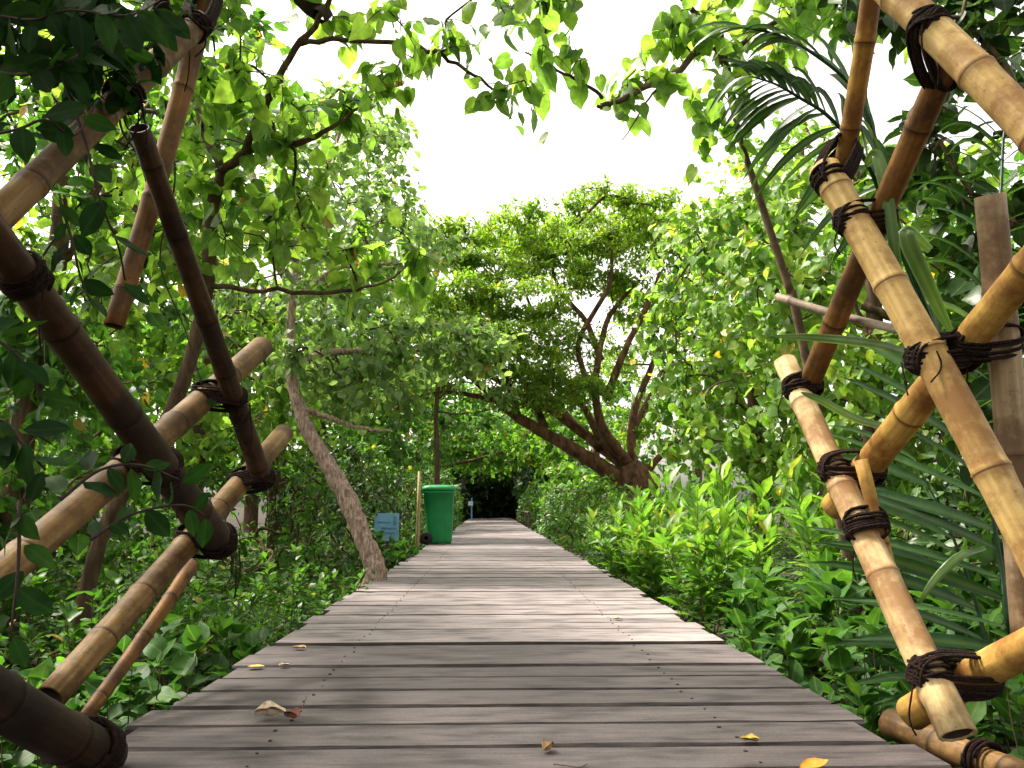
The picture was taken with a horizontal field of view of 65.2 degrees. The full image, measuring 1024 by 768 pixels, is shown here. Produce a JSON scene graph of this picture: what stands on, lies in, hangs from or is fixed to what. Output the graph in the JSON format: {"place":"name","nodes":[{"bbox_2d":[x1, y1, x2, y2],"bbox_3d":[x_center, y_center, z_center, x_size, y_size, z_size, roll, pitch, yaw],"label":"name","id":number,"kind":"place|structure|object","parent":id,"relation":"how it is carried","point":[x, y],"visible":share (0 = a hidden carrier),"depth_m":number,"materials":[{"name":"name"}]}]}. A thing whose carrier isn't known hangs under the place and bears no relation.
{"place":"outdoors","nodes":[
{"label":"outdoors","id":0,"kind":"place"},
{"bbox_2d":[0,0,1023,506],"label":"sky","id":1,"kind":"structure","parent":0,"point":[473,161],"materials":[{"name":"white"}]},
{"bbox_2d":[7,507,1022,767],"bbox_3d":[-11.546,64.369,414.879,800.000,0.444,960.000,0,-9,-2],"label":"ground","id":2,"kind":"structure","parent":0,"point":[239,511],"depth_m":8.29,"materials":[{"name":"soil"}]},
{"bbox_2d":[0,492,34,640],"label":"round bush","id":3,"kind":"object","parent":2,"relation":"on","point":[8,603],"visible":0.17,"depth_m":4.35,"materials":[{"name":"green plant"}]},
{"bbox_2d":[0,636,65,754],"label":"leafy herb","id":4,"kind":"object","parent":2,"relation":"on","point":[58,662],"visible":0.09,"depth_m":2.86,"materials":[{"name":"green plant"}]},
{"bbox_2d":[0,695,105,767],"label":"leafy herb","id":5,"kind":"object","parent":2,"relation":"on","point":[21,757],"visible":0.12,"depth_m":2.36,"materials":[{"name":"green plant"}]},
{"bbox_2d":[0,540,129,668],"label":"leafy herb","id":6,"kind":"object","parent":2,"relation":"on","point":[109,558],"visible":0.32,"depth_m":4.99,"materials":[{"name":"green plant"}]},
{"bbox_2d":[0,47,134,454],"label":"broadleaf tree","id":7,"kind":"object","parent":2,"relation":"on","point":[33,213],"visible":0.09,"depth_m":9.00,"materials":[{"name":"green plant"}]},
{"bbox_2d":[7,375,220,578],"bbox_3d":[-8.357,0.387,10.168,8.901,4.804,3.849,2,-9,-14],"label":"broadleaf tree","id":8,"kind":"object","parent":2,"relation":"on","point":[135,537],"visible":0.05,"depth_m":10.58,"materials":[{"name":"green plant"}]},
{"bbox_2d":[17,620,213,731],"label":"leafy herb","id":9,"kind":"object","parent":2,"relation":"on","point":[195,636],"visible":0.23,"depth_m":3.02,"materials":[{"name":"green plant"}]},
{"bbox_2d":[20,442,220,631],"bbox_3d":[-3.772,1.398,6.767,2.420,1.844,1.985,0,-9,-2],"label":"round bush","id":10,"kind":"object","parent":2,"relation":"on","point":[153,541],"visible":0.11,"depth_m":6.80,"materials":[{"name":"green plant"}]},
{"bbox_2d":[15,566,229,694],"bbox_3d":[-1.943,1.316,4.046,0.846,0.825,0.899,-6,-11,34],"label":"leafy herb","id":11,"kind":"object","parent":2,"relation":"on","point":[65,638],"visible":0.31,"depth_m":3.95,"materials":[{"name":"green plant"}]},
{"bbox_2d":[0,114,269,564],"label":"broadleaf tree","id":12,"kind":"object","parent":2,"relation":"on","point":[77,302],"visible":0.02,"depth_m":12.09,"materials":[{"name":"green plant"}]},
{"bbox_2d":[72,520,231,633],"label":"leafy herb","id":13,"kind":"object","parent":2,"relation":"on","point":[126,572],"visible":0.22,"depth_m":6.05,"materials":[{"name":"green plant"}]},
{"bbox_2d":[0,4,316,663],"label":"broadleaf tree","id":14,"kind":"object","parent":2,"relation":"on","point":[22,412],"visible":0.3,"depth_m":5.14,"materials":[{"name":"green plant"}]},
{"bbox_2d":[0,104,349,592],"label":"broadleaf tree","id":15,"kind":"object","parent":2,"relation":"on","point":[198,436],"visible":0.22,"depth_m":8.37,"materials":[{"name":"green plant"}]},
{"bbox_2d":[125,541,275,653],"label":"leafy herb","id":16,"kind":"object","parent":2,"relation":"on","point":[179,605],"visible":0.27,"depth_m":5.18,"materials":[{"name":"green plant"}]},
{"bbox_2d":[139,607,268,702],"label":"leafy herb","id":17,"kind":"object","parent":2,"relation":"on","point":[231,633],"visible":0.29,"depth_m":3.76,"materials":[{"name":"green plant"}]},
{"bbox_2d":[149,571,289,686],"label":"leafy herb","id":18,"kind":"object","parent":2,"relation":"on","point":[223,608],"visible":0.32,"depth_m":4.51,"materials":[{"name":"green plant"}]},
{"bbox_2d":[135,426,338,595],"bbox_3d":[-2.968,1.501,8.693,2.289,2.105,2.052,0,-9,-2],"label":"round bush","id":19,"kind":"object","parent":2,"relation":"on","point":[282,559],"visible":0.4,"depth_m":8.62,"materials":[{"name":"green plant"}]},
{"bbox_2d":[218,566,332,645],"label":"leafy herb","id":20,"kind":"object","parent":2,"relation":"on","point":[289,606],"visible":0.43,"depth_m":5.00,"materials":[{"name":"green plant"}]},
{"bbox_2d":[12,0,559,656],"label":"hibiscus tree","id":21,"kind":"object","parent":2,"relation":"on","point":[228,92],"visible":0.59,"depth_m":4.21,"materials":[{"name":"green plant"}]},
{"bbox_2d":[175,274,423,536],"bbox_3d":[-6.298,0.740,24.207,8.604,8.338,5.549,2,-9,-14],"label":"broadleaf tree","id":22,"kind":"object","parent":2,"relation":"on","point":[250,511],"visible":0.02,"depth_m":23.36,"materials":[{"name":"green plant"}]},
{"bbox_2d":[153,73,451,569],"bbox_3d":[-3.082,-0.849,11.795,4.352,7.736,3.493,0,-9,-2],"label":"broadleaf tree","id":23,"kind":"object","parent":2,"relation":"on","point":[348,194],"visible":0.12,"depth_m":11.81,"materials":[{"name":"green plant"}]},
{"bbox_2d":[243,544,368,645],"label":"leafy herb","id":24,"kind":"object","parent":2,"relation":"on","point":[297,579],"visible":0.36,"depth_m":5.85,"materials":[{"name":"green plant"}]},
{"bbox_2d":[288,564,375,622],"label":"leafy herb","id":25,"kind":"object","parent":2,"relation":"on","point":[341,587],"visible":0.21,"depth_m":6.16,"materials":[{"name":"green plant"}]},
{"bbox_2d":[303,557,364,615],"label":"leafy herb","id":26,"kind":"object","parent":2,"relation":"on","point":[337,586],"visible":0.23,"depth_m":7.50,"materials":[{"name":"green plant"}]},
{"bbox_2d":[264,441,416,578],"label":"round bush","id":27,"kind":"object","parent":2,"relation":"on","point":[379,490],"visible":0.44,"depth_m":10.87,"materials":[{"name":"green plant"}]},
{"bbox_2d":[232,229,449,550],"bbox_3d":[-3.684,0.109,15.665,4.974,7.009,3.738,0,-9,-2],"label":"broadleaf tree","id":28,"kind":"object","parent":2,"relation":"on","point":[397,458],"visible":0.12,"depth_m":15.26,"materials":[{"name":"green plant"}]},
{"bbox_2d":[186,71,527,588],"bbox_3d":[-1.434,-0.334,7.506,3.416,5.328,1.677,4,-10,-24],"label":"leaning tree","id":29,"kind":"object","parent":2,"relation":"on","point":[468,346],"visible":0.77,"depth_m":7.40,"materials":[{"name":"green plant"}]},
{"bbox_2d":[312,437,424,565],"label":"round bush","id":30,"kind":"object","parent":2,"relation":"on","point":[408,486],"visible":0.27,"depth_m":12.65,"materials":[{"name":"green plant"}]},
{"bbox_2d":[341,530,418,584],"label":"leafy herb","id":31,"kind":"object","parent":2,"relation":"on","point":[397,556],"visible":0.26,"depth_m":9.20,"materials":[{"name":"green plant"}]},
{"bbox_2d":[374,513,398,563],"bbox_3d":[-1.601,2.180,10.180,0.310,1.060,0.076,0,-9,-2],"label":"blue sign","id":32,"kind":"object","parent":2,"relation":"on","point":[388,523],"visible":0.81,"depth_m":10.20,"materials":[{"name":"blue metal"}]},
{"bbox_2d":[295,380,507,541],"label":"broadleaf tree","id":33,"kind":"object","parent":2,"relation":"on","point":[480,420],"visible":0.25,"depth_m":20.73,"materials":[{"name":"green plant"}]},
{"bbox_2d":[415,471,420,548],"bbox_3d":[-1.410,2.171,11.983,0.060,1.720,0.076,-4,-9,23],"label":"wooden stake","id":34,"kind":"object","parent":2,"relation":"on","point":[418,510],"visible":0.71,"depth_m":12.01,"materials":[{"name":"brown wood"}]},
{"bbox_2d":[395,461,460,548],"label":"round bush","id":35,"kind":"object","parent":2,"relation":"on","point":[446,480],"visible":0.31,"depth_m":17.40,"materials":[{"name":"green plant"}]},
{"bbox_2d":[412,478,463,531],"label":"round bush","id":36,"kind":"object","parent":2,"relation":"on","point":[458,503],"visible":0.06,"depth_m":24.90,"materials":[{"name":"green plant"}]},
{"bbox_2d":[392,363,521,484],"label":"thin tree","id":37,"kind":"object","parent":2,"relation":"on","point":[497,391],"visible":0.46,"depth_m":14.01,"materials":[{"name":"green plant"}]},
{"bbox_2d":[405,432,545,520],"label":"broadleaf tree","id":38,"kind":"object","parent":2,"relation":"on","point":[464,480],"visible":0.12,"depth_m":38.34,"materials":[{"name":"green plant"}]},
{"bbox_2d":[378,399,578,530],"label":"broadleaf tree","id":39,"kind":"object","parent":2,"relation":"on","point":[493,458],"visible":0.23,"depth_m":29.72,"materials":[{"name":"green plant"}]},
{"bbox_2d":[0,518,1022,767],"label":"ground cover","id":40,"kind":"object","parent":2,"relation":"on","point":[786,584],"visible":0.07,"depth_m":6.14,"materials":[{"name":"green plant"}]},
{"bbox_2d":[447,417,588,521],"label":"broadleaf tree","id":41,"kind":"object","parent":2,"relation":"on","point":[521,483],"visible":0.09,"depth_m":34.91,"materials":[{"name":"green plant"}]},
{"bbox_2d":[516,510,529,527],"bbox_3d":[0.348,5.153,29.279,0.070,1.040,11.600,0,-9,-2],"label":"railing","id":42,"kind":"object","parent":2,"relation":"on","point":[526,512],"visible":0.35,"depth_m":25.63,"materials":[{"name":"wood"}]},
{"bbox_2d":[459,473,590,521],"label":"broadleaf tree","id":43,"kind":"object","parent":2,"relation":"on","point":[502,503],"visible":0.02,"depth_m":49.53,"materials":[{"name":"green plant"}]},
{"bbox_2d":[119,518,951,767],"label":"boardwalk","id":44,"kind":"structure","parent":2,"relation":"on","point":[493,643],"depth_m":2.65,"materials":[{"name":"grey wood"}]},
{"bbox_2d":[0,0,292,767],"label":"bamboo lattice","id":45,"kind":"object","parent":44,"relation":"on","point":[44,723],"visible":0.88,"depth_m":2.17,"materials":[{"name":"wood"}]},
{"bbox_2d":[0,0,218,667],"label":"creeper","id":46,"kind":"object","parent":45,"relation":"attached to","point":[88,34],"visible":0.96,"depth_m":1.56,"materials":[{"name":"green plant"}]},
{"bbox_2d":[247,664,263,666],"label":"fallen leaf","id":47,"kind":"object","parent":44,"relation":"on","point":[257,665],"visible":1,"depth_m":2.99,"materials":[{"name":"yellow plant"}]},
{"bbox_2d":[255,700,285,715],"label":"fallen leaf","id":48,"kind":"object","parent":44,"relation":"on","point":[269,708],"visible":0.96,"depth_m":2.28,"materials":[{"name":"beige plant"}]},
{"bbox_2d":[284,695,306,718],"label":"fallen leaf","id":49,"kind":"object","parent":44,"relation":"on","point":[294,713],"visible":1,"depth_m":2.26,"materials":[{"name":"brown plant"}]},
{"bbox_2d":[292,645,305,647],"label":"fallen leaf","id":50,"kind":"object","parent":44,"relation":"on","point":[299,646],"visible":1,"depth_m":3.38,"materials":[{"name":"orange plant"}]},
{"bbox_2d":[420,485,455,543],"bbox_3d":[-1.204,2.102,12.902,0.585,0.935,0.592,0,-9,-2],"label":"wheelie bin","id":51,"kind":"object","parent":44,"relation":"on","point":[439,503],"visible":0.96,"depth_m":12.68,"materials":[{"name":"green plastic"}]},
{"bbox_2d":[468,498,472,519],"bbox_3d":[-1.787,5.393,34.536,0.210,0.950,0.080,0,-9,-2],"label":"marker post","id":52,"kind":"object","parent":44,"relation":"on","point":[470,503],"visible":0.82,"depth_m":34.53,"materials":[{"name":"metal"}]},
{"bbox_2d":[541,740,553,750],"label":"fallen leaf","id":53,"kind":"object","parent":44,"relation":"on","point":[546,745],"visible":1,"depth_m":1.97,"materials":[{"name":"brown plant"}]},
{"bbox_2d":[553,763,587,767],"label":"dry stalk","id":54,"kind":"object","parent":44,"relation":"on","point":[571,766],"visible":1,"depth_m":1.85,"materials":[{"name":"brown plant"}]},
{"bbox_2d":[741,733,758,740],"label":"fallen leaf","id":55,"kind":"object","parent":44,"relation":"on","point":[751,736],"visible":1,"depth_m":2.04,"materials":[{"name":"yellow plant"}]},
{"bbox_2d":[800,758,827,767],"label":"fallen leaf","id":56,"kind":"object","parent":44,"relation":"on","point":[813,763],"visible":1,"depth_m":1.84,"materials":[{"name":"plant"}]},
{"bbox_2d":[516,478,561,534],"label":"round bush","id":57,"kind":"object","parent":2,"relation":"on","point":[526,500],"visible":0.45,"depth_m":27.40,"materials":[{"name":"green plant"}]},
{"bbox_2d":[375,173,728,544],"bbox_3d":[1.203,-0.152,16.465,8.639,7.996,5.038,4,-10,-26],"label":"spreading tree","id":58,"kind":"object","parent":2,"relation":"on","point":[611,241],"visible":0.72,"depth_m":15.74,"materials":[{"name":"green plant"}]},
{"bbox_2d":[533,481,595,551],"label":"round bush","id":59,"kind":"object","parent":2,"relation":"on","point":[549,507],"visible":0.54,"depth_m":18.05,"materials":[{"name":"green plant"}]},
{"bbox_2d":[478,379,660,533],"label":"broadleaf tree","id":60,"kind":"object","parent":2,"relation":"on","point":[582,474],"visible":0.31,"depth_m":23.61,"materials":[{"name":"green plant"}]},
{"bbox_2d":[552,474,634,568],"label":"round bush","id":61,"kind":"object","parent":2,"relation":"on","point":[571,538],"visible":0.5,"depth_m":12.94,"materials":[{"name":"green plant"}]},
{"bbox_2d":[584,470,665,587],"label":"lance shrub","id":62,"kind":"object","parent":2,"relation":"on","point":[615,528],"visible":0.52,"depth_m":8.43,"materials":[{"name":"green plant"}]},
{"bbox_2d":[574,489,683,583],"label":"round bush","id":63,"kind":"object","parent":2,"relation":"on","point":[590,539],"visible":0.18,"depth_m":10.81,"materials":[{"name":"green plant"}]},
{"bbox_2d":[564,362,746,507],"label":"broadleaf tree","id":64,"kind":"object","parent":2,"relation":"on","point":[697,471],"visible":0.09,"depth_m":28.27,"materials":[{"name":"green plant"}]},
{"bbox_2d":[613,489,702,609],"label":"lance shrub","id":65,"kind":"object","parent":2,"relation":"on","point":[647,554],"visible":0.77,"depth_m":7.02,"materials":[{"name":"green plant"}]},
{"bbox_2d":[634,484,752,566],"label":"round bush","id":66,"kind":"object","parent":2,"relation":"on","point":[678,502],"visible":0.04,"depth_m":12.05,"materials":[{"name":"green plant"}]},
{"bbox_2d":[660,467,753,613],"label":"lance shrub","id":67,"kind":"object","parent":2,"relation":"on","point":[673,511],"visible":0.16,"depth_m":7.61,"materials":[{"name":"green plant"}]},
{"bbox_2d":[641,464,780,643],"bbox_3d":[1.403,1.249,5.752,0.980,1.369,0.843,-1,-9,6],"label":"lance shrub","id":68,"kind":"object","parent":2,"relation":"on","point":[725,545],"visible":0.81,"depth_m":5.59,"materials":[{"name":"green plant"}]},
{"bbox_2d":[680,471,754,547],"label":"lance shrub","id":69,"kind":"object","parent":2,"relation":"on","point":[733,492],"visible":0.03,"depth_m":8.56,"materials":[{"name":"green plant"}]},
{"bbox_2d":[683,452,785,617],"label":"lance shrub","id":70,"kind":"object","parent":2,"relation":"on","point":[748,521],"visible":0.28,"depth_m":6.44,"materials":[{"name":"green plant"}]},
{"bbox_2d":[479,0,995,666],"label":"slim tree","id":71,"kind":"object","parent":2,"relation":"on","point":[673,30],"visible":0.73,"depth_m":4.72,"materials":[{"name":"green plant"}]},
{"bbox_2d":[626,159,869,569],"bbox_3d":[2.978,-0.077,9.283,3.262,5.452,2.908,0,-9,-2],"label":"broadleaf tree","id":72,"kind":"object","parent":2,"relation":"on","point":[753,455],"visible":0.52,"depth_m":9.01,"materials":[{"name":"green plant"}]},
{"bbox_2d":[719,567,788,671],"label":"broadleaf plant","id":73,"kind":"object","parent":2,"relation":"on","point":[768,599],"visible":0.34,"depth_m":4.24,"materials":[{"name":"green plant"}]},
{"bbox_2d":[717,548,846,665],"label":"broadleaf plant","id":74,"kind":"object","parent":2,"relation":"on","point":[772,578],"visible":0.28,"depth_m":4.79,"materials":[{"name":"green plant"}]},
{"bbox_2d":[661,107,929,548],"bbox_3d":[5.297,-0.682,13.345,5.388,7.872,3.620,-3,-9,18],"label":"broadleaf tree","id":75,"kind":"object","parent":2,"relation":"on","point":[785,145],"visible":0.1,"depth_m":13.51,"materials":[{"name":"green plant"}]},
{"bbox_2d":[725,593,879,705],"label":"broadleaf plant","id":76,"kind":"object","parent":2,"relation":"on","point":[801,653],"visible":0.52,"depth_m":3.58,"materials":[{"name":"green plant"}]},
{"bbox_2d":[774,479,840,599],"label":"lance shrub","id":77,"kind":"object","parent":2,"relation":"on","point":[788,531],"visible":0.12,"depth_m":7.12,"materials":[{"name":"green plant"}]},
{"bbox_2d":[664,427,999,543],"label":"broadleaf tree","id":78,"kind":"object","parent":2,"relation":"on","point":[772,503],"visible":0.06,"depth_m":17.99,"materials":[{"name":"green plant"}]},
{"bbox_2d":[773,452,921,620],"bbox_3d":[2.332,1.167,5.537,1.058,1.467,0.860,-5,-10,27],"label":"lance shrub","id":79,"kind":"object","parent":2,"relation":"on","point":[795,491],"visible":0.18,"depth_m":5.66,"materials":[{"name":"green plant"}]},
{"bbox_2d":[686,10,1023,721],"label":"palm","id":80,"kind":"object","parent":2,"relation":"on","point":[907,244],"visible":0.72,"depth_m":2.83,"materials":[{"name":"green plant"}]},
{"bbox_2d":[706,135,1023,595],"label":"broadleaf tree","id":81,"kind":"object","parent":2,"relation":"on","point":[753,262],"visible":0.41,"depth_m":6.33,"materials":[{"name":"green plant"}]},
{"bbox_2d":[803,560,986,684],"bbox_3d":[1.817,1.246,3.784,0.844,0.884,0.440,-8,-12,42],"label":"broadleaf plant","id":82,"kind":"object","parent":2,"relation":"on","point":[839,580],"visible":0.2,"depth_m":3.96,"materials":[{"name":"green plant"}]},
{"bbox_2d":[811,607,984,744],"bbox_3d":[1.455,1.188,3.025,0.734,0.769,0.383,4,-9,-23],"label":"broadleaf plant","id":83,"kind":"object","parent":2,"relation":"on","point":[839,660],"visible":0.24,"depth_m":2.99,"materials":[{"name":"green plant"}]},
{"bbox_2d":[806,674,989,744],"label":"broadleaf plant","id":84,"kind":"object","parent":2,"relation":"on","point":[862,699],"visible":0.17,"depth_m":2.67,"materials":[{"name":"green plant"}]},
{"bbox_2d":[774,0,1023,767],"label":"bamboo lattice","id":85,"kind":"object","parent":2,"relation":"on","point":[930,714],"visible":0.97,"depth_m":1.96,"materials":[{"name":"bamboo"},{"name":"rope"}]},
{"bbox_2d":[836,556,970,656],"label":"broadleaf plant","id":86,"kind":"object","parent":2,"relation":"on","point":[858,580],"visible":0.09,"depth_m":4.51,"materials":[{"name":"green plant"}]},
{"bbox_2d":[794,0,1023,620],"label":"broadleaf tree","id":87,"kind":"object","parent":2,"relation":"on","point":[996,40],"visible":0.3,"depth_m":4.31,"materials":[{"name":"green plant"}]},
{"bbox_2d":[838,451,999,615],"bbox_3d":[3.129,1.106,4.587,2.377,1.848,1.871,0,-9,-2],"label":"round bush","id":88,"kind":"object","parent":2,"relation":"on","point":[954,499],"visible":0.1,"depth_m":4.43,"materials":[{"name":"green plant"}]},
{"bbox_2d":[820,151,1023,551],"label":"broadleaf tree","id":89,"kind":"object","parent":2,"relation":"on","point":[1018,156],"visible":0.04,"depth_m":8.04,"materials":[{"name":"green plant"}]},
{"bbox_2d":[881,460,1002,603],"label":"round bush","id":90,"kind":"object","parent":2,"relation":"on","point":[974,499],"visible":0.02,"depth_m":6.26,"materials":[{"name":"green plant"}]},
{"bbox_2d":[876,592,1023,753],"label":"broadleaf plant","id":91,"kind":"object","parent":2,"relation":"on","point":[994,633],"visible":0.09,"depth_m":3.11,"materials":[{"name":"green plant"}]},
{"bbox_2d":[977,567,1018,732],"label":"broadleaf plant","id":92,"kind":"object","parent":2,"relation":"on","point":[995,584],"visible":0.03,"depth_m":3.42,"materials":[{"name":"green plant"}]},
{"bbox_2d":[977,673,1023,759],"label":"broadleaf plant","id":93,"kind":"object","parent":2,"relation":"on","point":[1009,712],"visible":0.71,"depth_m":2.41,"materials":[{"name":"green plant"}]}
]}

